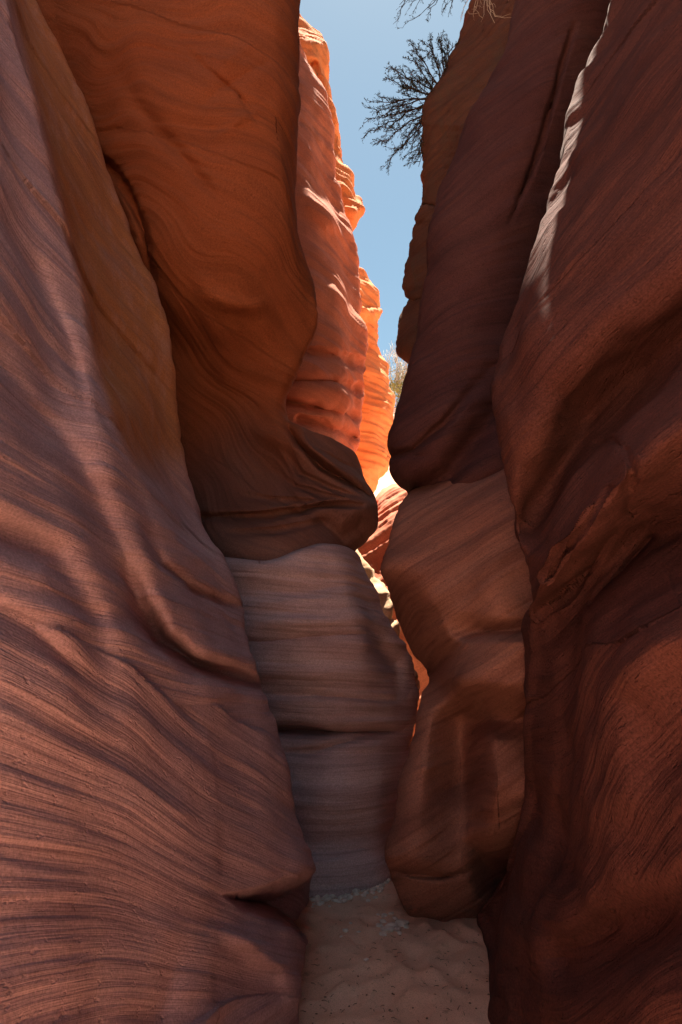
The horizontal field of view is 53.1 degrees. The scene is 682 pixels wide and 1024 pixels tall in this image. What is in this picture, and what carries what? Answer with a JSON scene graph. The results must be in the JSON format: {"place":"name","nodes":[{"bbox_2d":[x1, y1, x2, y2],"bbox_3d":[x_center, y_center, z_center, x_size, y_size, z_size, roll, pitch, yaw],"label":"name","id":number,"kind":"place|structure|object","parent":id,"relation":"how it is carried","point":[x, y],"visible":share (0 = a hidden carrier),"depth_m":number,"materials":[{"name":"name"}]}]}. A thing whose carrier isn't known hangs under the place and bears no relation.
{"place":"outdoors","nodes":[
{"label":"outdoors","id":0,"kind":"place"},
{"bbox_2d":[310,878,390,906],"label":"gravel","id":1,"kind":"structure","parent":0,"point":[316,900],"depth_m":3.94,"materials":[{"name":"grey gravel"}]},
{"bbox_2d":[300,0,469,406],"label":"sky","id":2,"kind":"structure","parent":0,"point":[361,37],"materials":[{"name":"blue"}]},
{"bbox_2d":[294,407,489,1023],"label":"ground","id":3,"kind":"structure","parent":0,"point":[321,927],"depth_m":3.10,"materials":[{"name":"brown sand"}]},
{"bbox_2d":[0,0,315,1023],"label":"rock wall","id":4,"kind":"structure","parent":3,"relation":"on","point":[156,862],"depth_m":2.19,"materials":[{"name":"stone"}]},
{"bbox_2d":[36,0,419,896],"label":"rock buttress","id":5,"kind":"object","parent":3,"relation":"on","point":[194,106],"visible":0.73,"depth_m":4.84,"materials":[{"name":"orange stone"}]},
{"bbox_2d":[285,42,368,451],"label":"rock wall","id":6,"kind":"structure","parent":3,"relation":"on","point":[325,395],"depth_m":7.82,"materials":[{"name":"stone"}]},
{"bbox_2d":[298,14,364,230],"bbox_3d":[-3.575,-2.692,10.758,7.976,13.238,2.832,-1,-10,3],"label":"rock fin","id":7,"kind":"object","parent":3,"relation":"on","point":[314,46],"visible":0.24,"depth_m":10.28,"materials":[{"name":"orange stone"}]},
{"bbox_2d":[355,267,394,492],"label":"rock wall","id":8,"kind":"structure","parent":3,"relation":"on","point":[372,451],"depth_m":13.91,"materials":[{"name":"orange stone"}]},
{"bbox_2d":[379,931,386,935],"bbox_3d":[0.210,2.114,3.417,0.042,0.019,0.036,0,-10,0],"label":"stone","id":9,"kind":"object","parent":3,"relation":"on","point":[382,933],"visible":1,"depth_m":3.41,"materials":[{"name":"grey stone"}]},
{"bbox_2d":[380,926,393,932],"bbox_3d":[0.234,2.118,3.460,0.072,0.026,0.062,0,-10,0],"label":"stone","id":10,"kind":"object","parent":3,"relation":"on","point":[388,929],"visible":0.96,"depth_m":3.45,"materials":[{"name":"grey stone"}]},
{"bbox_2d":[355,549,419,745],"bbox_3d":[-0.327,1.661,5.861,2.074,2.964,0.939,-3,-11,18],"label":"boulder","id":11,"kind":"object","parent":3,"relation":"on","point":[386,604],"visible":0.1,"depth_m":5.64,"materials":[{"name":"beige stone"}]},
{"bbox_2d":[385,922,398,926],"bbox_3d":[0.264,2.129,3.515,0.074,0.026,0.049,0,-10,0],"label":"stone","id":12,"kind":"object","parent":3,"relation":"on","point":[393,924],"visible":0.61,"depth_m":3.51,"materials":[{"name":"grey stone"}]},
{"bbox_2d":[358,484,428,735],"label":"rock slope","id":13,"kind":"structure","parent":3,"relation":"on","point":[373,548],"depth_m":7.74,"materials":[{"name":"stone"}]},
{"bbox_2d":[382,341,407,393],"bbox_3d":[2.511,-5.920,28.173,2.093,3.976,3.395,0,-10,0],"label":"bare tree","id":14,"kind":"object","parent":3,"relation":"on","point":[399,372],"visible":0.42,"depth_m":27.75,"materials":[{"name":"grey plant"}]},
{"bbox_2d":[302,920,489,1023],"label":"litter","id":15,"kind":"object","parent":3,"relation":"on","point":[394,987],"visible":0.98,"depth_m":2.93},
{"bbox_2d":[388,362,406,407],"bbox_3d":[2.345,-4.981,27.028,1.229,2.411,2.358,0,-10,0],"label":"green shrub","id":16,"kind":"object","parent":3,"relation":"on","point":[393,388],"visible":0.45,"depth_m":26.95,"materials":[{"name":"grey plant"}]},
{"bbox_2d":[394,925,400,931],"bbox_3d":[0.284,2.122,3.472,0.037,0.023,0.060,-4,-11,20],"label":"stone","id":17,"kind":"object","parent":3,"relation":"on","point":[397,928],"visible":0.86,"depth_m":3.46,"materials":[{"name":"grey stone"}]},
{"bbox_2d":[395,919,408,926],"bbox_3d":[0.316,2.133,3.544,0.071,0.030,0.066,-6,-12,31],"label":"stone","id":18,"kind":"object","parent":3,"relation":"on","point":[401,922],"visible":0.91,"depth_m":3.53,"materials":[{"name":"grey stone"}]},
{"bbox_2d":[396,0,514,362],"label":"rock fin","id":19,"kind":"object","parent":3,"relation":"on","point":[476,54],"visible":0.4,"depth_m":7.15,"materials":[{"name":"stone"}]},
{"bbox_2d":[360,29,458,173],"bbox_3d":[0.828,-4.653,7.616,1.233,1.863,0.789,-3,-10,14],"label":"hanging bush","id":20,"kind":"object","parent":19,"relation":"attached to","point":[404,111],"visible":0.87,"depth_m":7.60,"materials":[{"name":"brown plant"}]},
{"bbox_2d":[394,0,465,28],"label":"hanging bush","id":21,"kind":"object","parent":19,"relation":"hanging from","point":[423,11],"visible":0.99,"depth_m":7.73,"materials":[{"name":"brown plant"}]},
{"bbox_2d":[380,0,610,921],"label":"rock buttress","id":22,"kind":"object","parent":3,"relation":"on","point":[454,570],"visible":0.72,"depth_m":4.13,"materials":[{"name":"stone"}]},
{"bbox_2d":[460,0,509,22],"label":"dry shrub","id":23,"kind":"object","parent":22,"relation":"on","point":[481,7],"visible":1,"depth_m":6.38,"materials":[{"name":"brown plant"}]},
{"bbox_2d":[477,0,681,1023],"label":"rock wall","id":24,"kind":"structure","parent":3,"relation":"on","point":[579,917],"depth_m":2.39,"materials":[{"name":"red stone"}]}
]}

